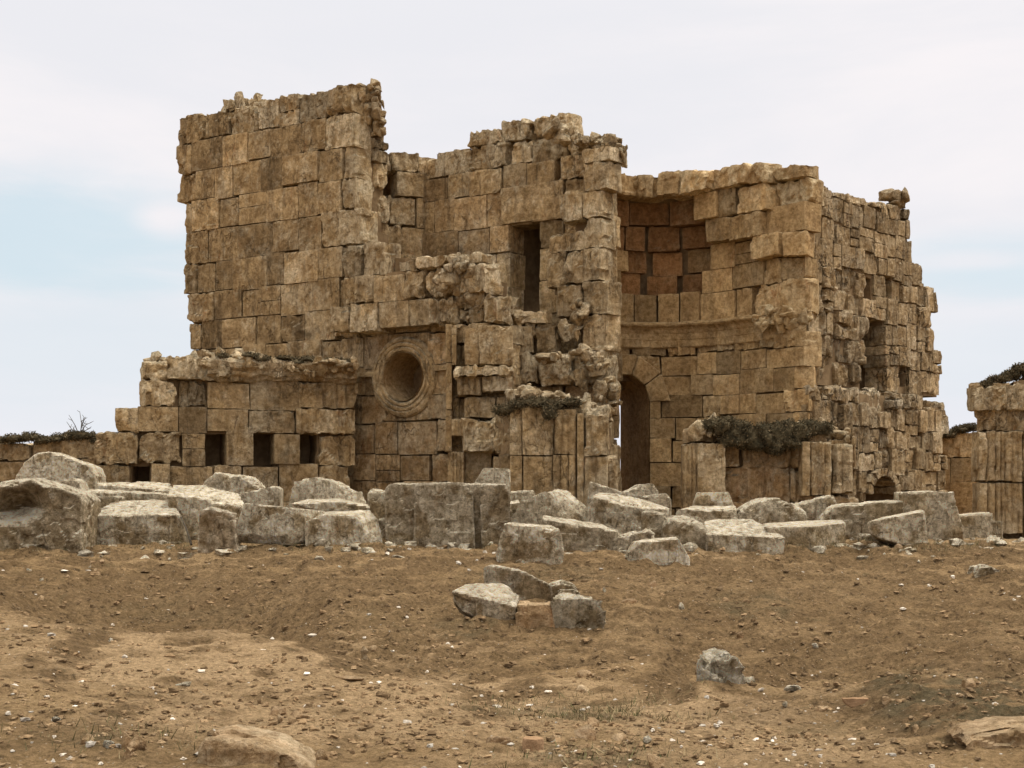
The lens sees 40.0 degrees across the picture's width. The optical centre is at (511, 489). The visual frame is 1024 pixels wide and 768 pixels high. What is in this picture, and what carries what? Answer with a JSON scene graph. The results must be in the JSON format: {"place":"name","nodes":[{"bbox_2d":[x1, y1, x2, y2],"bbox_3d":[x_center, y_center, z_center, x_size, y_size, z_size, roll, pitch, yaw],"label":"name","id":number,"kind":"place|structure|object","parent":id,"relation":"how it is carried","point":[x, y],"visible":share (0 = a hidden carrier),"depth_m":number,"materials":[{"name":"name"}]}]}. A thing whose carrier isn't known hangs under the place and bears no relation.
{"place":"outdoors","nodes":[
{"label":"outdoors","id":0,"kind":"place"},
{"bbox_2d":[85,489,167,500],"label":"fallen block","id":1,"kind":"object","parent":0,"point":[134,495],"depth_m":22.90,"materials":[{"name":"beige stone"}]},
{"bbox_2d":[0,537,1023,767],"bbox_3d":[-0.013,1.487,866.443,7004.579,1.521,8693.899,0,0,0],"label":"ground","id":2,"kind":"structure","parent":0,"point":[630,629],"depth_m":15.10,"materials":[{"name":"brown soil"}]},
{"bbox_2d":[38,595,43,600],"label":"loose stone","id":3,"kind":"object","parent":2,"relation":"on","point":[40,597],"visible":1,"depth_m":17.41,"materials":[{"name":"brown stone"}]},
{"bbox_2d":[0,429,97,482],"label":"boundary wall","id":4,"kind":"structure","parent":2,"relation":"on","point":[15,454],"depth_m":26.98,"materials":[{"name":"beige stone"}]},
{"bbox_2d":[68,410,92,432],"bbox_3d":[-8.329,-1.275,27.069,0.603,0.518,0.296,0,0,5],"label":"dead bush","id":5,"kind":"object","parent":4,"relation":"on","point":[82,424],"visible":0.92,"depth_m":27.09,"materials":[{"name":"grey plant"}]},
{"bbox_2d":[0,478,100,553],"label":"fallen block","id":6,"kind":"object","parent":2,"relation":"on","point":[49,515],"depth_m":20.70,"materials":[{"name":"grey stone"}]},
{"bbox_2d":[52,716,61,721],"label":"loose stone","id":7,"kind":"object","parent":2,"relation":"on","point":[55,718],"visible":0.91,"depth_m":9.39,"materials":[{"name":"grey stone"}]},
{"bbox_2d":[15,452,105,488],"bbox_3d":[-8.006,0.168,25.051,1.446,1.674,0.934,0,0,0],"label":"fallen block","id":8,"kind":"object","parent":2,"relation":"on","point":[55,466],"depth_m":24.60,"materials":[{"name":"grey stone"}]},
{"bbox_2d":[59,478,88,489],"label":"fallen block","id":9,"kind":"object","parent":2,"relation":"on","point":[78,483],"depth_m":23.60,"materials":[{"name":"beige stone"}]},
{"bbox_2d":[81,733,93,743],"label":"loose stone","id":10,"kind":"object","parent":2,"relation":"on","point":[84,739],"visible":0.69,"depth_m":8.60,"materials":[{"name":"beige stone"}]},
{"bbox_2d":[93,568,99,574],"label":"loose stone","id":11,"kind":"object","parent":2,"relation":"on","point":[96,571],"visible":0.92,"depth_m":19.41,"materials":[{"name":"brown stone"}]},
{"bbox_2d":[103,740,114,748],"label":"loose stone","id":12,"kind":"object","parent":2,"relation":"on","point":[107,743],"visible":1,"depth_m":8.54,"materials":[{"name":"beige stone"}]},
{"bbox_2d":[98,496,124,507],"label":"fallen block","id":13,"kind":"object","parent":2,"relation":"on","point":[106,500],"depth_m":22.30,"materials":[{"name":"beige stone"}]},
{"bbox_2d":[121,732,130,748],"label":"loose stone","id":14,"kind":"object","parent":2,"relation":"on","point":[126,741],"visible":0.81,"depth_m":8.54,"materials":[{"name":"beige stone"}]},
{"bbox_2d":[123,747,134,758],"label":"loose stone","id":15,"kind":"object","parent":2,"relation":"on","point":[129,752],"visible":0.99,"depth_m":8.36,"materials":[{"name":"beige stone"}]},
{"bbox_2d":[97,481,172,493],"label":"fallen block","id":16,"kind":"object","parent":2,"relation":"on","point":[149,486],"depth_m":24.07,"materials":[{"name":"beige stone"}]},
{"bbox_2d":[126,736,146,750],"bbox_3d":[-2.260,1.546,8.480,0.116,0.123,0.069,0,0,-37],"label":"loose stone","id":17,"kind":"object","parent":2,"relation":"on","point":[137,743],"visible":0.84,"depth_m":8.46,"materials":[{"name":"beige stone"}]},
{"bbox_2d":[97,499,188,544],"bbox_3d":[-5.718,0.581,22.032,1.542,0.848,0.911,0,0,0],"label":"fallen block","id":18,"kind":"object","parent":2,"relation":"on","point":[136,522],"depth_m":21.60,"materials":[{"name":"grey stone"}]},
{"bbox_2d":[175,681,190,685],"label":"loose stone","id":19,"kind":"object","parent":2,"relation":"on","point":[187,683],"visible":1,"depth_m":11.36,"materials":[{"name":"beige stone"}]},
{"bbox_2d":[180,517,192,544],"bbox_3d":[-4.884,0.618,21.095,0.040,0.422,0.489,0,0,-32],"label":"stick","id":20,"kind":"object","parent":2,"relation":"on","point":[188,535],"visible":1,"depth_m":21.04,"materials":[{"name":"grey wood"}]},
{"bbox_2d":[193,705,202,709],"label":"loose stone","id":21,"kind":"object","parent":2,"relation":"on","point":[197,707],"visible":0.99,"depth_m":10.20,"materials":[{"name":"beige stone"}]},
{"bbox_2d":[166,485,243,539],"bbox_3d":[-4.814,0.436,22.342,1.279,1.023,0.759,0,0,0],"label":"fallen block","id":22,"kind":"object","parent":2,"relation":"on","point":[189,503],"depth_m":21.99,"materials":[{"name":"beige stone"}]},
{"bbox_2d":[198,507,240,552],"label":"fallen block","id":23,"kind":"object","parent":2,"relation":"on","point":[217,528],"depth_m":20.75,"materials":[{"name":"grey stone"}]},
{"bbox_2d":[94,346,359,506],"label":"stepped wall","id":24,"kind":"structure","parent":2,"relation":"on","point":[285,422],"depth_m":26.96,"materials":[{"name":"beige stone"}]},
{"bbox_2d":[203,472,265,493],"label":"fallen block","id":25,"kind":"object","parent":2,"relation":"on","point":[234,483],"depth_m":24.40,"materials":[{"name":"beige stone"}]},
{"bbox_2d":[197,725,315,767],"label":"boulder","id":26,"kind":"object","parent":2,"relation":"on","point":[231,745],"visible":0.94,"depth_m":8.17,"materials":[{"name":"beige stone"}]},
{"bbox_2d":[239,486,283,506],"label":"fallen block","id":27,"kind":"object","parent":2,"relation":"on","point":[272,495],"depth_m":23.20,"materials":[{"name":"beige stone"}]},
{"bbox_2d":[269,706,286,716],"bbox_3d":[-1.683,1.611,10.105,0.133,0.102,0.096,0,0,-26],"label":"loose stone","id":28,"kind":"object","parent":2,"relation":"on","point":[276,711],"visible":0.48,"depth_m":10.09,"materials":[{"name":"beige stone"}]},
{"bbox_2d":[277,715,283,722],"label":"loose stone","id":29,"kind":"object","parent":2,"relation":"on","point":[280,718],"visible":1,"depth_m":9.58,"materials":[{"name":"beige stone"}]},
{"bbox_2d":[237,503,325,544],"bbox_3d":[-3.478,0.517,21.149,1.296,0.626,0.509,0,0,0],"label":"fallen block","id":30,"kind":"object","parent":2,"relation":"on","point":[262,524],"depth_m":20.90,"materials":[{"name":"grey stone"}]},
{"bbox_2d":[290,710,312,717],"bbox_3d":[-1.520,1.609,10.086,0.193,0.057,0.125,0,0,25],"label":"loose stone","id":31,"kind":"object","parent":2,"relation":"on","point":[295,713],"visible":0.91,"depth_m":10.05,"materials":[{"name":"beige stone"}]},
{"bbox_2d":[315,749,327,760],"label":"loose stone","id":32,"kind":"object","parent":2,"relation":"on","point":[320,754],"visible":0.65,"depth_m":8.49,"materials":[{"name":"beige stone"}]},
{"bbox_2d":[286,477,366,511],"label":"fallen block","id":33,"kind":"object","parent":2,"relation":"on","point":[314,488],"depth_m":23.73,"materials":[{"name":"beige stone"}]},
{"bbox_2d":[292,499,369,510],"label":"fallen block","id":34,"kind":"object","parent":2,"relation":"on","point":[329,504],"depth_m":21.90,"materials":[{"name":"beige stone"}]},
{"bbox_2d":[304,510,382,545],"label":"fallen block","id":35,"kind":"object","parent":2,"relation":"on","point":[340,527],"depth_m":21.09,"materials":[{"name":"grey stone"}]},
{"bbox_2d":[336,675,364,680],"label":"loose stone","id":36,"kind":"object","parent":2,"relation":"on","point":[352,678],"visible":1,"depth_m":11.93,"materials":[{"name":"beige stone"}]},
{"bbox_2d":[360,646,367,659],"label":"loose stone","id":37,"kind":"object","parent":2,"relation":"on","point":[364,651],"visible":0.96,"depth_m":14.56,"materials":[{"name":"brown stone"}]},
{"bbox_2d":[369,645,376,650],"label":"loose stone","id":38,"kind":"object","parent":2,"relation":"on","point":[373,648],"visible":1,"depth_m":15.29,"materials":[{"name":"brown stone"}]},
{"bbox_2d":[367,489,384,520],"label":"fallen block","id":39,"kind":"object","parent":2,"relation":"on","point":[376,500],"depth_m":22.59,"materials":[{"name":"beige stone"}]},
{"bbox_2d":[378,518,384,536],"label":"fallen block","id":40,"kind":"object","parent":2,"relation":"on","point":[381,521],"depth_m":22.11,"materials":[{"name":"grey stone"}]},
{"bbox_2d":[385,482,509,548],"bbox_3d":[-0.980,0.436,21.746,1.914,1.108,0.986,0,0,0],"label":"carved block","id":41,"kind":"object","parent":2,"relation":"on","point":[440,514],"depth_m":21.30,"materials":[{"name":"beige stone"}]},
{"bbox_2d":[452,583,518,619],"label":"fallen block","id":42,"kind":"object","parent":2,"relation":"on","point":[496,601],"depth_m":16.51,"materials":[{"name":"grey stone"}]},
{"bbox_2d":[475,468,510,491],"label":"fallen block","id":43,"kind":"object","parent":2,"relation":"on","point":[495,475],"depth_m":22.89,"materials":[{"name":"grey stone"}]},
{"bbox_2d":[486,736,512,744],"bbox_3d":[-0.082,1.624,9.048,0.184,0.085,0.127,0,0,0],"label":"loose stone","id":44,"kind":"object","parent":2,"relation":"on","point":[503,740],"visible":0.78,"depth_m":9.03,"materials":[{"name":"beige stone"}]},
{"bbox_2d":[0,545,1023,763],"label":"soil clods","id":45,"kind":"object","parent":2,"relation":"on","point":[411,746],"visible":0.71,"depth_m":10.68,"materials":[{"name":"brown soil"}]},
{"bbox_2d":[510,500,519,520],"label":"fallen block","id":46,"kind":"object","parent":2,"relation":"on","point":[514,505],"depth_m":22.30,"materials":[{"name":"beige stone"}]},
{"bbox_2d":[484,565,552,599],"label":"fallen block","id":47,"kind":"object","parent":2,"relation":"on","point":[523,585],"depth_m":17.71,"materials":[{"name":"grey stone"}]},
{"bbox_2d":[18,535,1023,560],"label":"rubble chips","id":48,"kind":"object","parent":2,"relation":"on","point":[690,546],"visible":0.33,"depth_m":20.89,"materials":[{"name":"grey stone"}]},
{"bbox_2d":[510,490,534,501],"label":"fallen block","id":49,"kind":"object","parent":2,"relation":"on","point":[521,496],"depth_m":23.40,"materials":[{"name":"beige stone"}]},
{"bbox_2d":[496,522,563,564],"bbox_3d":[0.253,0.804,19.997,0.957,0.677,0.626,0,0,0],"label":"block","id":50,"kind":"object","parent":2,"relation":"on","point":[522,543],"depth_m":19.70,"materials":[{"name":"grey stone"}]},
{"bbox_2d":[522,736,543,750],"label":"loose stone","id":51,"kind":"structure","parent":2,"relation":"on","point":[534,742],"depth_m":8.91,"materials":[{"name":"stone"}]},
{"bbox_2d":[515,601,559,628],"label":"fallen block","id":52,"kind":"object","parent":2,"relation":"on","point":[530,615],"depth_m":16.45,"materials":[{"name":"brown stone"}]},
{"bbox_2d":[510,489,587,524],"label":"fallen block","id":53,"kind":"object","parent":2,"relation":"on","point":[560,503],"depth_m":22.00,"materials":[{"name":"beige stone"}]},
{"bbox_2d":[489,383,617,505],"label":"pilastered wall","id":54,"kind":"structure","parent":2,"relation":"on","point":[546,441],"depth_m":24.46,"materials":[{"name":"beige stone"}]},
{"bbox_2d":[176,78,948,515],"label":"ruined church","id":55,"kind":"structure","parent":2,"relation":"on","point":[448,298],"depth_m":28.15,"materials":[{"name":"beige stone"}]},
{"bbox_2d":[878,187,909,208],"bbox_3d":[7.893,-6.014,29.099,0.661,0.454,0.602,0,0,0],"label":"capping stone","id":56,"kind":"object","parent":55,"relation":"on","point":[898,198],"visible":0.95,"depth_m":28.91,"materials":[{"name":"beige stone"}]},
{"bbox_2d":[549,580,579,598],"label":"fallen block","id":57,"kind":"object","parent":2,"relation":"on","point":[559,586],"depth_m":17.71,"materials":[{"name":"grey stone"}]},
{"bbox_2d":[550,592,605,628],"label":"fallen block","id":58,"kind":"object","parent":2,"relation":"on","point":[570,610],"depth_m":16.44,"materials":[{"name":"grey stone"}]},
{"bbox_2d":[542,515,619,551],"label":"fallen block","id":59,"kind":"object","parent":2,"relation":"on","point":[584,536],"depth_m":20.88,"materials":[{"name":"grey stone"}]},
{"bbox_2d":[576,685,588,691],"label":"loose stone","id":60,"kind":"object","parent":2,"relation":"on","point":[581,688],"visible":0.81,"depth_m":13.52,"materials":[{"name":"beige stone"}]},
{"bbox_2d":[577,670,591,677],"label":"loose stone","id":61,"kind":"object","parent":2,"relation":"on","point":[582,673],"visible":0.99,"depth_m":14.26,"materials":[{"name":"beige stone"}]},
{"bbox_2d":[574,725,596,740],"bbox_3d":[0.489,1.628,9.380,0.153,0.119,0.063,0,0,0],"label":"loose stone","id":62,"kind":"object","parent":2,"relation":"on","point":[587,732],"visible":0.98,"depth_m":9.38,"materials":[{"name":"beige stone"}]},
{"bbox_2d":[588,717,599,726],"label":"loose stone","id":63,"kind":"object","parent":2,"relation":"on","point":[593,722],"visible":0.69,"depth_m":9.87,"materials":[{"name":"beige stone"}]},
{"bbox_2d":[586,482,644,509],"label":"fallen block","id":64,"kind":"object","parent":2,"relation":"on","point":[635,492],"depth_m":23.20,"materials":[{"name":"beige stone"}]},
{"bbox_2d":[611,732,626,740],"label":"loose stone","id":65,"kind":"object","parent":2,"relation":"on","point":[619,736],"visible":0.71,"depth_m":9.37,"materials":[{"name":"beige stone"}]},
{"bbox_2d":[587,493,669,533],"bbox_3d":[1.840,0.515,22.239,1.332,0.921,0.756,0,0,0],"label":"fallen block","id":66,"kind":"object","parent":2,"relation":"on","point":[621,514],"depth_m":21.89,"materials":[{"name":"beige stone"}]},
{"bbox_2d":[622,599,636,603],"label":"loose stone","id":67,"kind":"object","parent":2,"relation":"on","point":[632,601],"visible":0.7,"depth_m":17.57,"materials":[{"name":"brown stone"}]},
{"bbox_2d":[613,528,654,550],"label":"fallen block","id":68,"kind":"object","parent":2,"relation":"on","point":[624,541],"depth_m":20.81,"materials":[{"name":"grey stone"}]},
{"bbox_2d":[627,484,657,494],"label":"fallen block","id":69,"kind":"object","parent":2,"relation":"on","point":[650,489],"depth_m":23.89,"materials":[{"name":"beige stone"}]},
{"bbox_2d":[643,736,651,742],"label":"loose stone","id":70,"kind":"object","parent":2,"relation":"on","point":[647,739],"visible":0.96,"depth_m":9.08,"materials":[{"name":"grey stone"}]},
{"bbox_2d":[649,580,655,586],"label":"loose stone","id":71,"kind":"object","parent":2,"relation":"on","point":[652,583],"visible":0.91,"depth_m":18.60,"materials":[{"name":"brown stone"}]},
{"bbox_2d":[646,753,665,767],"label":"loose stone","id":72,"kind":"object","parent":2,"relation":"on","point":[654,761],"visible":1,"depth_m":8.37,"materials":[{"name":"beige stone"}]},
{"bbox_2d":[641,494,671,516],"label":"fallen block","id":73,"kind":"object","parent":2,"relation":"on","point":[664,500],"depth_m":23.10,"materials":[{"name":"beige stone"}]},
{"bbox_2d":[625,537,689,565],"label":"fallen block","id":74,"kind":"object","parent":2,"relation":"on","point":[664,551],"depth_m":19.70,"materials":[{"name":"grey stone"}]},
{"bbox_2d":[641,510,707,548],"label":"fallen block","id":75,"kind":"object","parent":2,"relation":"on","point":[683,529],"depth_m":20.90,"materials":[{"name":"grey stone"}]},
{"bbox_2d":[678,602,684,609],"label":"loose stone","id":76,"kind":"object","parent":2,"relation":"on","point":[681,606],"visible":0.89,"depth_m":17.39,"materials":[{"name":"grey stone"}]},
{"bbox_2d":[676,506,737,524],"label":"fallen block","id":77,"kind":"object","parent":2,"relation":"on","point":[701,514],"depth_m":22.50,"materials":[{"name":"beige stone"}]},
{"bbox_2d":[704,722,711,727],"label":"loose stone","id":78,"kind":"object","parent":2,"relation":"on","point":[708,724],"visible":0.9,"depth_m":10.35,"materials":[{"name":"beige stone"}]},
{"bbox_2d":[692,492,733,505],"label":"fallen block","id":79,"kind":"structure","parent":2,"relation":"on","point":[712,499],"depth_m":23.00,"materials":[{"name":"beige stone"}]},
{"bbox_2d":[696,648,754,683],"bbox_3d":[1.903,1.642,12.417,0.604,0.458,0.485,0,0,0],"label":"boulder","id":80,"kind":"object","parent":2,"relation":"on","point":[718,665],"visible":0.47,"depth_m":12.23,"materials":[{"name":"grey stone"}]},
{"bbox_2d":[737,632,743,638],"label":"loose stone","id":81,"kind":"object","parent":2,"relation":"on","point":[740,634],"visible":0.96,"depth_m":16.31,"materials":[{"name":"brown stone"}]},
{"bbox_2d":[704,519,784,554],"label":"fallen block","id":82,"kind":"object","parent":2,"relation":"on","point":[738,535],"depth_m":20.80,"materials":[{"name":"grey stone"}]},
{"bbox_2d":[680,412,855,508],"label":"mossy wall","id":83,"kind":"structure","parent":2,"relation":"on","point":[742,462],"depth_m":24.86,"materials":[{"name":"beige stone"}]},
{"bbox_2d":[736,497,806,524],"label":"fallen block","id":84,"kind":"object","parent":2,"relation":"on","point":[767,510],"depth_m":22.49,"materials":[{"name":"beige stone"}]},
{"bbox_2d":[784,685,800,690],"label":"loose stone","id":85,"kind":"object","parent":2,"relation":"on","point":[793,688],"visible":1,"depth_m":11.99,"materials":[{"name":"grey stone"}]},
{"bbox_2d":[763,520,845,548],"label":"fallen block","id":86,"kind":"object","parent":2,"relation":"on","point":[811,534],"depth_m":21.08,"materials":[{"name":"grey stone"}]},
{"bbox_2d":[794,495,836,520],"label":"fallen block","id":87,"kind":"object","parent":2,"relation":"on","point":[814,508],"depth_m":22.79,"materials":[{"name":"beige stone"}]},
{"bbox_2d":[814,705,827,711],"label":"loose stone","id":88,"kind":"object","parent":2,"relation":"on","point":[823,708],"visible":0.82,"depth_m":11.08,"materials":[{"name":"beige stone"}]},
{"bbox_2d":[817,504,837,519],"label":"fallen block","id":89,"kind":"object","parent":2,"relation":"on","point":[825,514],"depth_m":22.24,"materials":[{"name":"beige stone"}]},
{"bbox_2d":[842,697,868,707],"bbox_3d":[2.650,1.645,10.874,0.206,0.082,0.057,0,0,0],"label":"pottery shard","id":90,"kind":"object","parent":2,"relation":"on","point":[851,702],"visible":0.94,"depth_m":10.85,"materials":[{"name":"ceramic"}]},
{"bbox_2d":[831,500,902,539],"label":"fallen block","id":91,"kind":"object","parent":2,"relation":"on","point":[856,518],"depth_m":22.07,"materials":[{"name":"grey stone"}]},
{"bbox_2d":[857,533,877,540],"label":"fallen block","id":92,"kind":"object","parent":2,"relation":"on","point":[867,537],"depth_m":21.32,"materials":[{"name":"grey stone"}]},
{"bbox_2d":[882,696,890,703],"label":"loose stone","id":93,"kind":"object","parent":2,"relation":"on","point":[886,699],"visible":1,"depth_m":10.59,"materials":[{"name":"beige stone"}]},
{"bbox_2d":[867,510,927,545],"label":"fallen block","id":94,"kind":"object","parent":2,"relation":"on","point":[907,528],"depth_m":20.90,"materials":[{"name":"grey stone"}]},
{"bbox_2d":[912,724,918,732],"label":"loose stone","id":95,"kind":"object","parent":2,"relation":"on","point":[915,727],"visible":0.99,"depth_m":9.62,"materials":[{"name":"beige stone"}]},
{"bbox_2d":[894,491,964,539],"bbox_3d":[6.567,0.474,22.221,0.963,0.917,0.794,0,0,0],"label":"fallen block","id":96,"kind":"object","parent":2,"relation":"on","point":[942,517],"depth_m":21.86,"materials":[{"name":"beige stone"}]},
{"bbox_2d":[941,422,976,513],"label":"wall","id":97,"kind":"structure","parent":2,"relation":"on","point":[957,444],"depth_m":31.06,"materials":[{"name":"beige stone"}]},
{"bbox_2d":[962,678,975,687],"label":"loose stone","id":98,"kind":"object","parent":2,"relation":"on","point":[968,682],"visible":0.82,"depth_m":10.76,"materials":[{"name":"beige stone"}]},
{"bbox_2d":[959,512,1002,539],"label":"fallen block","id":99,"kind":"object","parent":2,"relation":"on","point":[979,525],"depth_m":22.29,"materials":[{"name":"grey stone"}]},
{"bbox_2d":[967,564,998,577],"bbox_3d":[6.438,1.147,19.154,0.414,0.257,0.449,0,0,0],"label":"boulder","id":100,"kind":"object","parent":2,"relation":"on","point":[979,570],"visible":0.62,"depth_m":18.97,"materials":[{"name":"grey stone"}]},
{"bbox_2d":[946,716,1023,748],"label":"boulder","id":101,"kind":"object","parent":2,"relation":"on","point":[994,732],"visible":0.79,"depth_m":8.72,"materials":[{"name":"beige stone"}]},
{"bbox_2d":[966,362,1023,538],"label":"fluted pier","id":102,"kind":"structure","parent":2,"relation":"on","point":[995,403],"depth_m":24.41,"materials":[{"name":"beige stone"}]},
{"bbox_2d":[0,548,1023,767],"bbox_3d":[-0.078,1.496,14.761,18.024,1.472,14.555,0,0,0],"label":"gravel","id":103,"kind":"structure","parent":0,"point":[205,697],"depth_m":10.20,"materials":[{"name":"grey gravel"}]},
{"bbox_2d":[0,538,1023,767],"bbox_3d":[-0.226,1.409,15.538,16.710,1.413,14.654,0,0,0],"label":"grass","id":104,"kind":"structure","parent":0,"point":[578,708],"depth_m":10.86,"materials":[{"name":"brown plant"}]},
{"bbox_2d":[0,0,1023,470],"label":"sky","id":105,"kind":"structure","parent":0,"point":[925,98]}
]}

